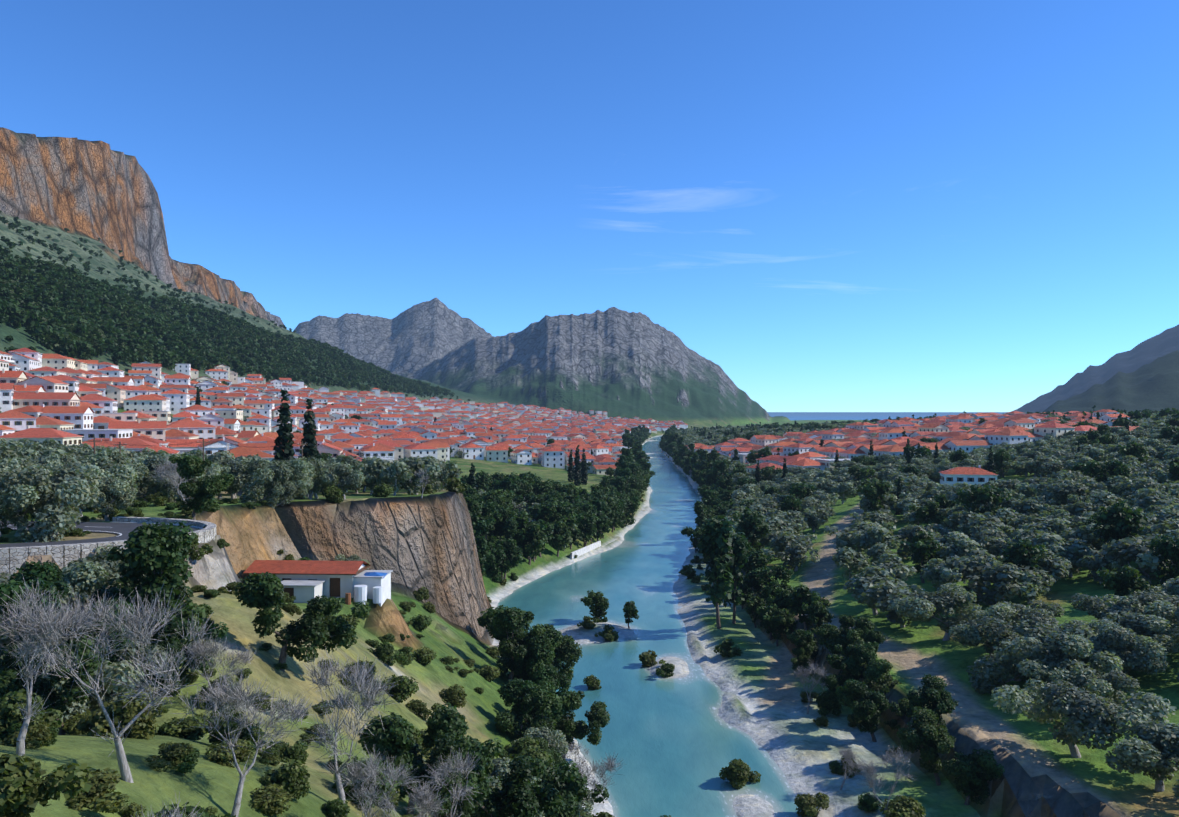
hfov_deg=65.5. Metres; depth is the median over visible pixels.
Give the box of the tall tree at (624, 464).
[620,460,628,468]
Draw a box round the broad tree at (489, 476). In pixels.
[475,470,494,484]
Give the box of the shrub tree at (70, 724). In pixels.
[61,712,90,734]
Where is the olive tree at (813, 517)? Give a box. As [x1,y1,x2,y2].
[801,507,830,531]
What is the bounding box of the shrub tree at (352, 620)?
[337,613,359,632]
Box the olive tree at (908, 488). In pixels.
[891,484,922,495]
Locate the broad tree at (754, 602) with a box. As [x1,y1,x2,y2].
[745,596,765,627]
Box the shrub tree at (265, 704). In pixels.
[245,691,288,710]
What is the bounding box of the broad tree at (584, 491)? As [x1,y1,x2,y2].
[577,488,589,494]
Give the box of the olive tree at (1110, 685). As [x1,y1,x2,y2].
[1048,667,1139,709]
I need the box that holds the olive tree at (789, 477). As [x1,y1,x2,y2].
[778,473,802,483]
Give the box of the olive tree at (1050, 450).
[1042,448,1072,455]
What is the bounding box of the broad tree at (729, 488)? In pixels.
[726,486,734,490]
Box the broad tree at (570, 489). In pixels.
[560,482,582,495]
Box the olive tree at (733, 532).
[729,523,780,548]
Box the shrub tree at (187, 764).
[169,748,199,773]
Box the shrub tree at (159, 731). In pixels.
[155,723,170,735]
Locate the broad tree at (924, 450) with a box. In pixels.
[903,444,931,459]
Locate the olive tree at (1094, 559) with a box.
[1075,549,1121,584]
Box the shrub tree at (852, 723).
[847,714,860,726]
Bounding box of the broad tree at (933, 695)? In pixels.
[906,674,958,730]
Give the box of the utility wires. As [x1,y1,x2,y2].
[88,439,398,458]
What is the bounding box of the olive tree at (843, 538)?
[832,521,876,552]
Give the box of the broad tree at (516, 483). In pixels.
[513,478,529,507]
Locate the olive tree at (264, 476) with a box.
[239,457,308,502]
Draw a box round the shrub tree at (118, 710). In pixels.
[76,689,159,738]
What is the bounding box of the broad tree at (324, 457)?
[318,453,331,460]
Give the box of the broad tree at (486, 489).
[478,486,490,492]
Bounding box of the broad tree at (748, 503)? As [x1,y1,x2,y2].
[740,499,756,507]
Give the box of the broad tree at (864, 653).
[826,641,878,684]
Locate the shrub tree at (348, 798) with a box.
[332,757,401,807]
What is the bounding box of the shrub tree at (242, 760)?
[211,740,267,761]
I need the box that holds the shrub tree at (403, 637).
[400,633,409,639]
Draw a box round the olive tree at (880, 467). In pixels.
[872,464,899,472]
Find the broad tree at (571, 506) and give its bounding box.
[565,503,579,513]
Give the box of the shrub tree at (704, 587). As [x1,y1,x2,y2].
[701,584,710,589]
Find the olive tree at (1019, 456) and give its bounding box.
[1011,455,1024,472]
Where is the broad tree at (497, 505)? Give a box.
[484,499,502,533]
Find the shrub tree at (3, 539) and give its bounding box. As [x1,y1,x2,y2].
[0,536,7,541]
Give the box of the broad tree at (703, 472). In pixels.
[699,469,705,476]
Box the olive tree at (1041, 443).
[1028,441,1049,447]
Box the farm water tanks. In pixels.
[354,585,382,603]
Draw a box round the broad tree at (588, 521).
[577,511,597,546]
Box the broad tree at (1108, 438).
[1097,432,1119,444]
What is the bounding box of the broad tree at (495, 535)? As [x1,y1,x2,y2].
[488,508,498,538]
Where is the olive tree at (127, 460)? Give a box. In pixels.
[99,448,132,463]
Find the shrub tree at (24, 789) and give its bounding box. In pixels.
[0,754,94,816]
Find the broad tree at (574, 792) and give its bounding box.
[527,756,608,816]
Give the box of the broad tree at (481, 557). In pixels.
[477,549,490,562]
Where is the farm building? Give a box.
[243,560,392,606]
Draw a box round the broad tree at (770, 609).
[756,600,793,640]
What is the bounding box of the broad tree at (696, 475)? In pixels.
[691,470,699,486]
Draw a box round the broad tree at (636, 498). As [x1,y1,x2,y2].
[630,494,639,513]
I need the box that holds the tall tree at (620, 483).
[615,476,625,492]
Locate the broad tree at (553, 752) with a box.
[532,737,562,766]
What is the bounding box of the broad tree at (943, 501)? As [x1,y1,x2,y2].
[934,495,961,526]
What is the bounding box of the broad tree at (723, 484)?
[716,479,733,488]
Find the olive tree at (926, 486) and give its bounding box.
[893,480,936,492]
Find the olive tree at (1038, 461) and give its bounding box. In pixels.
[1016,456,1060,477]
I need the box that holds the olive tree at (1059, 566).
[1036,548,1071,590]
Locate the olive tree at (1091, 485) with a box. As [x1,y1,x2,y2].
[1076,478,1120,492]
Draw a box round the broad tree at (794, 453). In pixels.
[788,451,798,455]
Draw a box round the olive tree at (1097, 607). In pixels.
[1069,593,1165,628]
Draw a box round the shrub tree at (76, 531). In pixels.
[63,527,90,536]
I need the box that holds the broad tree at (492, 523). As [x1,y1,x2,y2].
[481,512,495,535]
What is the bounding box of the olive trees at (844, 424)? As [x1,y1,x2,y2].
[308,382,1172,459]
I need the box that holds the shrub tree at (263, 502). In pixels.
[256,500,271,504]
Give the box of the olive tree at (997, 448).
[987,446,1004,451]
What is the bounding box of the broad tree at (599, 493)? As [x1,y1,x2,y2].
[590,489,607,498]
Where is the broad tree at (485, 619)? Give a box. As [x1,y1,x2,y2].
[477,608,532,646]
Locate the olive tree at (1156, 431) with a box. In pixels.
[1150,427,1176,434]
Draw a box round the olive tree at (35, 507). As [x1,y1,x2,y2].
[5,484,56,530]
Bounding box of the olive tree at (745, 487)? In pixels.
[736,484,760,493]
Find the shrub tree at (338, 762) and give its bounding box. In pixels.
[328,759,340,769]
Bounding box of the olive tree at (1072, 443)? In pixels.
[1061,440,1077,446]
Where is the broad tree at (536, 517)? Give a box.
[529,512,551,524]
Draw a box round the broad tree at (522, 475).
[519,472,541,480]
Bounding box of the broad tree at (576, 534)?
[568,525,583,549]
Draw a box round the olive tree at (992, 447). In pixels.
[979,446,1005,450]
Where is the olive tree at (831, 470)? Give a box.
[824,468,834,477]
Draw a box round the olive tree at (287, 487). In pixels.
[266,479,307,508]
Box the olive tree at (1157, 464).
[1140,460,1170,484]
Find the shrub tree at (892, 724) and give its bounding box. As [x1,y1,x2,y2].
[884,719,900,729]
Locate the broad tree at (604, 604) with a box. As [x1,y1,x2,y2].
[583,597,608,621]
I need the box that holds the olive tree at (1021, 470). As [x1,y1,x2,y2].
[1002,457,1033,475]
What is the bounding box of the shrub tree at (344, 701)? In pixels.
[335,694,355,708]
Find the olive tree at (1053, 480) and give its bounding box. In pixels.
[1028,477,1095,506]
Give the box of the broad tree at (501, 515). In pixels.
[491,507,510,539]
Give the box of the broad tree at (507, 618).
[486,605,561,681]
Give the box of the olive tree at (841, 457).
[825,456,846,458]
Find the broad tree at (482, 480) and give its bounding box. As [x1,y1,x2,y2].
[468,472,490,490]
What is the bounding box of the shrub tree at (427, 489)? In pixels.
[421,484,435,493]
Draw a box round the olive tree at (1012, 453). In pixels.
[1006,451,1022,455]
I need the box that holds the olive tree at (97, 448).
[91,446,112,450]
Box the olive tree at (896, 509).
[891,499,908,519]
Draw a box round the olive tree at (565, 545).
[563,537,572,550]
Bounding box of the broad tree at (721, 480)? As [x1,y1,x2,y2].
[719,476,733,488]
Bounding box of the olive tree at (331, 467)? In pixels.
[306,462,339,497]
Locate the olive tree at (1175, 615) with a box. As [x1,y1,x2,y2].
[1144,599,1178,649]
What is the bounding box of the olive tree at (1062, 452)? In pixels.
[1046,449,1071,457]
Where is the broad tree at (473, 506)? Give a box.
[464,497,483,520]
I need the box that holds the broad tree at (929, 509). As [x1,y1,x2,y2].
[908,501,946,528]
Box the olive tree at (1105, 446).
[1102,444,1113,449]
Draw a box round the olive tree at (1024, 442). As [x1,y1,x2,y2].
[1011,441,1032,445]
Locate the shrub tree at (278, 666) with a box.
[274,662,286,669]
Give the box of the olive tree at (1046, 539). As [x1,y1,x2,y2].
[1019,533,1073,547]
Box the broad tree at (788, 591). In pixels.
[777,585,795,605]
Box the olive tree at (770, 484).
[759,481,779,490]
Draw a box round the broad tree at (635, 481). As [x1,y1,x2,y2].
[629,476,640,490]
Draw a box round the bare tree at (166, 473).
[152,454,192,503]
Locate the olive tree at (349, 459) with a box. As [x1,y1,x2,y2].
[325,455,360,488]
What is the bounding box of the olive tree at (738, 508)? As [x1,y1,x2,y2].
[725,506,748,514]
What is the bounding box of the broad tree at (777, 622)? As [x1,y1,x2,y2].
[763,608,794,646]
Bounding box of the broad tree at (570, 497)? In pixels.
[564,494,581,503]
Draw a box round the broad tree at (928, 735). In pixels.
[896,706,955,785]
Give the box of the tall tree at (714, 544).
[698,516,735,628]
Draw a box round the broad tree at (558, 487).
[538,482,563,493]
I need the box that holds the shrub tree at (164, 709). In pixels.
[155,702,168,713]
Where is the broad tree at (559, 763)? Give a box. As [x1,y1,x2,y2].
[552,760,578,770]
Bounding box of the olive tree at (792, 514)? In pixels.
[762,510,807,520]
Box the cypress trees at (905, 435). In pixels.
[331,403,1159,454]
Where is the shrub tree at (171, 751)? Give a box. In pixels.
[146,742,193,771]
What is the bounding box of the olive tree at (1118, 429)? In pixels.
[1109,426,1126,437]
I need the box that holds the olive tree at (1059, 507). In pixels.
[1042,504,1082,515]
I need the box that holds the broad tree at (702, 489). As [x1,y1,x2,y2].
[696,484,719,503]
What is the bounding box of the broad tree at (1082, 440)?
[1070,436,1099,447]
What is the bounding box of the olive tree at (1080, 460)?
[1067,457,1092,473]
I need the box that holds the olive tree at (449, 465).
[420,456,457,491]
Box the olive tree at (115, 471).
[21,461,137,516]
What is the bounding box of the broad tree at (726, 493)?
[720,490,731,500]
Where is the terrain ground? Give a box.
[0,127,1178,816]
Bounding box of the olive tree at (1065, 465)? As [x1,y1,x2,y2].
[1063,459,1073,470]
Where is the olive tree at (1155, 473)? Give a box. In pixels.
[1129,467,1168,481]
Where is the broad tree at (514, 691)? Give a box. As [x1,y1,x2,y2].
[499,678,569,730]
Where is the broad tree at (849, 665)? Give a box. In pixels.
[821,655,864,704]
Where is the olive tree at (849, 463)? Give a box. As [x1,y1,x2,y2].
[843,461,862,467]
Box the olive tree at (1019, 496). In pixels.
[1004,490,1024,498]
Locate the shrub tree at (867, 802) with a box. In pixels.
[857,792,881,811]
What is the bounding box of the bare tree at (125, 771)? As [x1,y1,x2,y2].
[3,580,213,782]
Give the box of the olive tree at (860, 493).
[858,481,896,495]
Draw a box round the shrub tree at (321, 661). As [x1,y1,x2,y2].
[318,659,334,669]
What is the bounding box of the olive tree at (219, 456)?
[208,451,234,498]
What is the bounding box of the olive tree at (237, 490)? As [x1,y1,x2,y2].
[227,462,254,498]
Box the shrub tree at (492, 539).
[487,535,496,544]
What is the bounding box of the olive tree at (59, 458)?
[43,454,74,463]
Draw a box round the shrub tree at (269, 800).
[250,784,293,815]
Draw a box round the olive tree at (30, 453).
[22,449,41,461]
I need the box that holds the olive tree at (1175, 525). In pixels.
[1152,520,1178,534]
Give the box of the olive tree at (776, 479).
[772,473,782,482]
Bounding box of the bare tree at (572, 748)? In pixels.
[562,742,589,768]
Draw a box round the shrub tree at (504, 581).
[500,579,506,585]
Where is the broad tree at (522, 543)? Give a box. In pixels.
[512,518,546,559]
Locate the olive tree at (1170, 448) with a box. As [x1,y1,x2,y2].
[1158,445,1178,456]
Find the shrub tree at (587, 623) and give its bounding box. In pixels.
[577,616,595,628]
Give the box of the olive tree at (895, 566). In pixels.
[869,553,916,583]
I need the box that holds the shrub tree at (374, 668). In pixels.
[336,660,376,690]
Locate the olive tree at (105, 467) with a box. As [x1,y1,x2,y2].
[42,460,127,511]
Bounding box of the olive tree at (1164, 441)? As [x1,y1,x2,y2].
[1143,438,1170,444]
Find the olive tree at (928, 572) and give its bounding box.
[920,558,952,590]
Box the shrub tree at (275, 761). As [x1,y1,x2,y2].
[263,756,280,765]
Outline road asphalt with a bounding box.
[0,521,196,547]
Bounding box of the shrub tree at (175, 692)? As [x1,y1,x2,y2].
[158,681,181,695]
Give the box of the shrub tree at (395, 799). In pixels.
[377,784,399,813]
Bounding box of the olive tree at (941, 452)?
[930,449,948,457]
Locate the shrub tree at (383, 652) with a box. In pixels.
[367,642,407,665]
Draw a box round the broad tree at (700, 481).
[697,476,703,486]
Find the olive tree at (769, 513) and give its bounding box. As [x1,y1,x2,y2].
[764,510,790,517]
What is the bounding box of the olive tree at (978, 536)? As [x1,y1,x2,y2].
[969,530,1012,554]
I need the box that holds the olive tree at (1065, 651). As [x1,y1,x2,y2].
[1009,631,1123,690]
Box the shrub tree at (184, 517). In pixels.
[172,515,192,519]
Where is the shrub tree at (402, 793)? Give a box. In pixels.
[397,785,408,798]
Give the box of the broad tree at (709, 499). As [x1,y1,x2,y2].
[702,495,717,503]
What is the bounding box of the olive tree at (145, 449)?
[135,447,153,452]
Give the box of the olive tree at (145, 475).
[129,453,178,494]
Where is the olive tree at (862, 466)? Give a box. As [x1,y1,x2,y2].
[852,465,876,479]
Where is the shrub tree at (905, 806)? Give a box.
[879,795,925,816]
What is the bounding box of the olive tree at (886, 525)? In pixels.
[823,518,896,553]
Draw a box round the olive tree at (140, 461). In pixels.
[133,456,172,491]
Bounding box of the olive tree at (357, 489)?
[350,469,365,492]
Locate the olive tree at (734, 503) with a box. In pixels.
[732,498,752,506]
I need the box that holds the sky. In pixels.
[0,0,1178,411]
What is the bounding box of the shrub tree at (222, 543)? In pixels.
[217,538,230,548]
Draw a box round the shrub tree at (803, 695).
[800,691,817,702]
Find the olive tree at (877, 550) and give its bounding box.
[864,542,898,566]
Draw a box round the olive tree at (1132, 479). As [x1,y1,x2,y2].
[1105,476,1178,493]
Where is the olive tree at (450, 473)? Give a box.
[435,464,462,489]
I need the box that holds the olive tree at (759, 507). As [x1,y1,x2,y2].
[750,504,781,513]
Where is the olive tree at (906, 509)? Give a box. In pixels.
[903,503,920,524]
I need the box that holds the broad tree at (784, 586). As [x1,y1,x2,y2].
[779,583,796,593]
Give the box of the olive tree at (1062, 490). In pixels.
[1039,482,1108,505]
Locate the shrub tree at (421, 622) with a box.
[410,614,432,630]
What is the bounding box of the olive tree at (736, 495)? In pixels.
[731,490,755,501]
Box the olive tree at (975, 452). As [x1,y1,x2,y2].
[967,449,986,456]
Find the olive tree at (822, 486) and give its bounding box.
[798,480,834,493]
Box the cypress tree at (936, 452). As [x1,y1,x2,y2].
[934,443,938,457]
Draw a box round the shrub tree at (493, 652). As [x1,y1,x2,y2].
[485,646,499,658]
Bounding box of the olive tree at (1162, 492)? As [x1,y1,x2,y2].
[1135,488,1178,499]
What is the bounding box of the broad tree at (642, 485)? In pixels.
[639,481,646,491]
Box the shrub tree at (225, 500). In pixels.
[220,498,232,502]
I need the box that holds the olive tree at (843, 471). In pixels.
[835,467,853,476]
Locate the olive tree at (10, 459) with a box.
[0,457,27,467]
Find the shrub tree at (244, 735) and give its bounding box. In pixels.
[206,704,264,747]
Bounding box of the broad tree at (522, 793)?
[457,737,578,816]
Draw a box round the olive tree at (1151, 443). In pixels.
[1138,439,1160,447]
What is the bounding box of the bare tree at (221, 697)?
[172,667,314,816]
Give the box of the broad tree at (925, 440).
[920,437,935,442]
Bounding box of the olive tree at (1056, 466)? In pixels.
[1039,461,1071,474]
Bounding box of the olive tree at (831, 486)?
[825,483,853,497]
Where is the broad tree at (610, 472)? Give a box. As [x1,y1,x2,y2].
[605,467,614,477]
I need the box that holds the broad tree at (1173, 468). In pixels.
[1167,458,1178,481]
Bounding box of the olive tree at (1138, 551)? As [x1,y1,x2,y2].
[1098,538,1175,584]
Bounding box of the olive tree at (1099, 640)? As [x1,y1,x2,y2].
[1038,622,1168,683]
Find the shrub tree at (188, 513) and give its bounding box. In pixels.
[180,508,192,515]
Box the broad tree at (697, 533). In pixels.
[681,526,705,552]
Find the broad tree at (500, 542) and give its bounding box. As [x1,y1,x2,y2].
[489,541,520,577]
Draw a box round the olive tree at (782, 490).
[777,482,787,493]
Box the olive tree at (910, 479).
[904,475,938,484]
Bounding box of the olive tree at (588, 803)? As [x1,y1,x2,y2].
[575,790,595,814]
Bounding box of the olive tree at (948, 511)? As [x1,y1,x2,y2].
[937,506,971,533]
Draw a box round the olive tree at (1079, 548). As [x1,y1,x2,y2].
[1047,538,1094,576]
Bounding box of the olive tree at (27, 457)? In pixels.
[0,455,40,465]
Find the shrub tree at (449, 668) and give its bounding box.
[445,666,459,671]
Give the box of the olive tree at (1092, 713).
[990,678,1176,757]
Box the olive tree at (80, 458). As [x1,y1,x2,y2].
[64,452,87,461]
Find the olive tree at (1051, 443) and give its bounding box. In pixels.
[1046,441,1060,445]
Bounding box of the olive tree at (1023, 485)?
[1015,477,1050,496]
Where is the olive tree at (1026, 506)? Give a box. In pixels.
[986,498,1054,525]
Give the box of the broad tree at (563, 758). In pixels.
[548,741,565,761]
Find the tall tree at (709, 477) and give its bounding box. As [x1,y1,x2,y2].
[705,472,712,485]
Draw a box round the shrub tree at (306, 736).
[299,733,318,743]
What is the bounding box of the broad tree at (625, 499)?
[614,493,630,508]
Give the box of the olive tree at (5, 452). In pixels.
[0,444,19,460]
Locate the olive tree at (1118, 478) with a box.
[1102,475,1130,502]
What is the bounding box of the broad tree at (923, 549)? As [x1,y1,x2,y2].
[909,531,940,582]
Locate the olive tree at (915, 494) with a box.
[885,492,923,512]
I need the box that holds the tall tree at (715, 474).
[712,466,720,483]
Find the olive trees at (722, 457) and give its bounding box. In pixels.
[243,384,1178,464]
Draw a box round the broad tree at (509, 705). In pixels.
[504,680,536,728]
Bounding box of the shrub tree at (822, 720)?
[813,716,828,726]
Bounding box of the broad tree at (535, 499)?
[529,494,554,504]
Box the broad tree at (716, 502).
[711,498,734,508]
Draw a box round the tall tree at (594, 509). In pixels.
[589,505,596,543]
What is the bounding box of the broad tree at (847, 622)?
[813,614,856,647]
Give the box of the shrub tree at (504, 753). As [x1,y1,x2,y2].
[498,750,507,757]
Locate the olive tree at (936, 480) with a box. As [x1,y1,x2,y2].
[926,463,939,482]
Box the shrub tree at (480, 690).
[474,687,483,693]
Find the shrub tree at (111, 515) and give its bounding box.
[97,512,124,520]
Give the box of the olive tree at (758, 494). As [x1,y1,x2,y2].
[754,492,764,496]
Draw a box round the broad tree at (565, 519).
[549,511,576,545]
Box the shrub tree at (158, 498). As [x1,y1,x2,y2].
[146,492,168,505]
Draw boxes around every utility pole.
[87,437,101,453]
[197,439,206,465]
[297,441,305,457]
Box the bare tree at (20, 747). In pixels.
[0,574,104,755]
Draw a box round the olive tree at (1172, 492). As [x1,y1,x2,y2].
[1168,488,1178,495]
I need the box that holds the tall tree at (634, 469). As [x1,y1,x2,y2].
[629,462,638,474]
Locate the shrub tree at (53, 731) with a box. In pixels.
[33,726,58,746]
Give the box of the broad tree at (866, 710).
[835,679,899,741]
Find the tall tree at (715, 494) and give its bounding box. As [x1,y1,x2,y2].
[710,490,718,496]
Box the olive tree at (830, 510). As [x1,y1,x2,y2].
[804,507,835,523]
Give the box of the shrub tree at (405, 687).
[381,675,418,702]
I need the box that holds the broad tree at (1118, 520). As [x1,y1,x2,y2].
[1090,500,1149,566]
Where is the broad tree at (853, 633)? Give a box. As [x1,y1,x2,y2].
[831,626,863,670]
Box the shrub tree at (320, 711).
[312,700,335,714]
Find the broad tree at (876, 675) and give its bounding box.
[863,658,901,694]
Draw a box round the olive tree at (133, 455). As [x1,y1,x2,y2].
[112,445,147,462]
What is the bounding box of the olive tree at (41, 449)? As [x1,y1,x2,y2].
[22,442,49,454]
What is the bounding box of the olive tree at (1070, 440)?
[1060,437,1080,441]
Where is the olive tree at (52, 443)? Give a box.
[41,438,67,449]
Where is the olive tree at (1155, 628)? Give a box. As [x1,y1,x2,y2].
[1087,613,1178,654]
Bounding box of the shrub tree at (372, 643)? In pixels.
[365,639,378,647]
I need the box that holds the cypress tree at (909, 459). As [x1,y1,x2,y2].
[906,448,911,463]
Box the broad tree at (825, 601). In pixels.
[802,593,830,625]
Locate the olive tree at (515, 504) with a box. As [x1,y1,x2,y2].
[511,499,525,510]
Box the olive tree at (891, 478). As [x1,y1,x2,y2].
[884,474,931,481]
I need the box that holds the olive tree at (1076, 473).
[1046,470,1094,481]
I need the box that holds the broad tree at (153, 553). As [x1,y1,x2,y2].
[103,520,196,615]
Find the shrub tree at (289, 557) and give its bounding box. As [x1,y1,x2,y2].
[284,554,294,559]
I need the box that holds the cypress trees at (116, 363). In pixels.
[112,351,1063,446]
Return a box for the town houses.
[0,348,1138,475]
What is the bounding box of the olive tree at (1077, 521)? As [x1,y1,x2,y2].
[1066,515,1088,531]
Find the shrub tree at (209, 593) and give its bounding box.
[203,589,218,597]
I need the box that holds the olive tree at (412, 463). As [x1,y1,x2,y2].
[389,456,440,494]
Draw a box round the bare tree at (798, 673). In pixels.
[790,659,831,713]
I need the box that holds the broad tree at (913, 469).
[898,464,922,476]
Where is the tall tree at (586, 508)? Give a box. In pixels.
[577,502,593,545]
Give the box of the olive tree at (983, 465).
[971,458,988,469]
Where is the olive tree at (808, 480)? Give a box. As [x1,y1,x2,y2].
[804,479,818,482]
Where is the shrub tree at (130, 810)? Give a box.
[118,802,146,816]
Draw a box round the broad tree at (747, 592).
[733,583,753,609]
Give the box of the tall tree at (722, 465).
[713,460,728,481]
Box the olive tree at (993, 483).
[974,481,1000,487]
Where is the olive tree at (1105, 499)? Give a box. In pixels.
[1085,491,1125,507]
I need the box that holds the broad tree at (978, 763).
[942,748,1004,804]
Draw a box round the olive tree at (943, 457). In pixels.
[932,454,950,463]
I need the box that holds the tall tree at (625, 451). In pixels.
[620,447,632,455]
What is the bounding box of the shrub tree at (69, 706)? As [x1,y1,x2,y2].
[57,690,89,731]
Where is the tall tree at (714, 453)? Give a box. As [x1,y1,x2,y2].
[709,449,719,465]
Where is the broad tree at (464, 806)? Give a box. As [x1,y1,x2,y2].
[415,766,485,816]
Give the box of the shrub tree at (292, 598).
[282,592,295,602]
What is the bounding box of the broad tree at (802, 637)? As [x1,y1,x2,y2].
[787,629,818,663]
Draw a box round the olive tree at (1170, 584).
[1157,576,1178,596]
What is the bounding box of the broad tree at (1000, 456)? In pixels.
[993,449,1011,477]
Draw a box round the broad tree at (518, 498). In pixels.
[511,493,523,505]
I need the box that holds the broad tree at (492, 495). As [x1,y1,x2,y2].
[479,489,506,504]
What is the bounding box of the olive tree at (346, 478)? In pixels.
[321,463,364,498]
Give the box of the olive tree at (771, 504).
[749,500,782,511]
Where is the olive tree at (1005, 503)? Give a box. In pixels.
[998,494,1020,509]
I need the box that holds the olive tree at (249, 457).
[234,454,260,494]
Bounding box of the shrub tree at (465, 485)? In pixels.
[459,483,467,493]
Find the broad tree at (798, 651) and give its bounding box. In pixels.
[792,639,814,664]
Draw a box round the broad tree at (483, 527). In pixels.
[473,520,492,547]
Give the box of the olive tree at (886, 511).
[849,508,896,518]
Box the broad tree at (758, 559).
[743,549,774,571]
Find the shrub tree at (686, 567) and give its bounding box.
[678,564,692,574]
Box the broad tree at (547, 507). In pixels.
[536,499,568,535]
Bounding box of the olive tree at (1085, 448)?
[1076,444,1109,456]
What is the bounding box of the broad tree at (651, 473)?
[643,469,655,487]
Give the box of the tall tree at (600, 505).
[595,500,605,538]
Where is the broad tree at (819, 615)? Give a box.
[801,600,835,638]
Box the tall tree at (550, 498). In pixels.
[547,496,558,515]
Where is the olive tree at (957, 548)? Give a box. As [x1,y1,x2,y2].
[936,538,987,560]
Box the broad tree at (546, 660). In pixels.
[503,639,561,680]
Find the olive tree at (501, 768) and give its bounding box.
[489,757,540,786]
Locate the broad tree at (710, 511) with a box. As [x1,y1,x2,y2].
[705,507,715,515]
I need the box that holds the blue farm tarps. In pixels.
[364,572,386,577]
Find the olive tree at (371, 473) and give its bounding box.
[348,459,389,494]
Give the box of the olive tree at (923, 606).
[890,583,984,640]
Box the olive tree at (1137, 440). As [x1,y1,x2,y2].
[1129,438,1142,443]
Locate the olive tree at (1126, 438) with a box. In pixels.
[1115,435,1134,442]
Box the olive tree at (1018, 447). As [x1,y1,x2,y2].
[1005,443,1031,453]
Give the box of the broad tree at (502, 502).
[484,497,509,509]
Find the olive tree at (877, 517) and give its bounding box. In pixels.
[855,511,914,535]
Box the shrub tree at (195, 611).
[102,598,205,653]
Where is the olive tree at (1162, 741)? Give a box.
[1105,720,1178,791]
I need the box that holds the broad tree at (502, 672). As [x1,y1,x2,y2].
[498,666,526,679]
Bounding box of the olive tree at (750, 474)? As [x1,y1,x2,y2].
[747,470,762,478]
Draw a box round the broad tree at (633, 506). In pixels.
[624,500,639,524]
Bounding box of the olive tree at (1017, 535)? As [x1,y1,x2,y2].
[1008,529,1051,544]
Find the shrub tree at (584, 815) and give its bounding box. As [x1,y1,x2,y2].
[576,812,592,816]
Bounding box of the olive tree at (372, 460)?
[368,456,390,484]
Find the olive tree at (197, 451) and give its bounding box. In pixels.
[188,449,211,458]
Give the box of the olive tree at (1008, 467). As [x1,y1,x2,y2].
[985,462,1018,476]
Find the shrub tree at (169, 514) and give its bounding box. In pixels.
[157,511,181,517]
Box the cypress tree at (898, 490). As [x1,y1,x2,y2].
[895,476,902,514]
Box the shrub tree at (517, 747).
[504,736,539,757]
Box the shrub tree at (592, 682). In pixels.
[583,675,601,689]
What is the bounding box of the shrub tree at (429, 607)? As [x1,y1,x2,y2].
[422,602,435,613]
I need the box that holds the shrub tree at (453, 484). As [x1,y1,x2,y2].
[444,477,464,493]
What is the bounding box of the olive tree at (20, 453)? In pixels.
[13,449,31,458]
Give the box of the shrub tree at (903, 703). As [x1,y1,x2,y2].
[896,698,911,717]
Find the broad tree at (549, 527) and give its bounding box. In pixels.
[536,519,554,557]
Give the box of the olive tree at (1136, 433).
[1122,430,1150,437]
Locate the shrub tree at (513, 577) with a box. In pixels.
[508,572,517,580]
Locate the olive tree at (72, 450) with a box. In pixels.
[62,446,80,456]
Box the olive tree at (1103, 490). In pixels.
[1085,489,1123,498]
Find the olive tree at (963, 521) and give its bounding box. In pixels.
[943,511,1020,539]
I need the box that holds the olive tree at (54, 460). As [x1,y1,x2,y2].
[42,460,69,468]
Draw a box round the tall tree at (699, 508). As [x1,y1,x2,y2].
[692,500,705,526]
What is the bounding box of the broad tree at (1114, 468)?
[1082,459,1131,493]
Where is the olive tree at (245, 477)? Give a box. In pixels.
[204,457,270,499]
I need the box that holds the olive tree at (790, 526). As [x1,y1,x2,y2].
[765,516,801,535]
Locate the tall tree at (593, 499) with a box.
[591,497,599,504]
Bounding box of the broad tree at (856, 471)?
[848,465,874,493]
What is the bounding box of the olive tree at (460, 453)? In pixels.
[456,451,467,458]
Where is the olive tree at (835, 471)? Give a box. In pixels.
[831,467,845,474]
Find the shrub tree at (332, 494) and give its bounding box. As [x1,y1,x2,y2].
[322,486,343,502]
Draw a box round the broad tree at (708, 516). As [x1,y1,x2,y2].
[694,513,711,527]
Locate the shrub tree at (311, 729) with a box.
[300,723,334,741]
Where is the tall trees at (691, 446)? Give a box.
[624,424,712,469]
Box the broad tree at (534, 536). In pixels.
[515,523,547,565]
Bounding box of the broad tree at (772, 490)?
[763,486,779,494]
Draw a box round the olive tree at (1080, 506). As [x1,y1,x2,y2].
[1036,501,1104,516]
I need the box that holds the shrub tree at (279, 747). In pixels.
[265,740,307,760]
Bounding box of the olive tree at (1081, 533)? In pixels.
[1060,523,1112,566]
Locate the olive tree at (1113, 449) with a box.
[1106,445,1122,453]
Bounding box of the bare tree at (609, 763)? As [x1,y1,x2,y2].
[559,753,625,813]
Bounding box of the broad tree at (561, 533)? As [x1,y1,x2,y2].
[547,520,571,556]
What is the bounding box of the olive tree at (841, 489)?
[829,482,856,503]
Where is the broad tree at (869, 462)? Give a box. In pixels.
[860,459,877,465]
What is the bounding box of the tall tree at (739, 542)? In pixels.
[721,532,750,623]
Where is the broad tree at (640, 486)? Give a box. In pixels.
[636,476,644,491]
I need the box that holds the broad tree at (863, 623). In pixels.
[819,616,874,653]
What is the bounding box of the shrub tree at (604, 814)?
[581,809,614,816]
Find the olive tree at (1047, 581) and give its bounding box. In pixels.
[1004,569,1055,603]

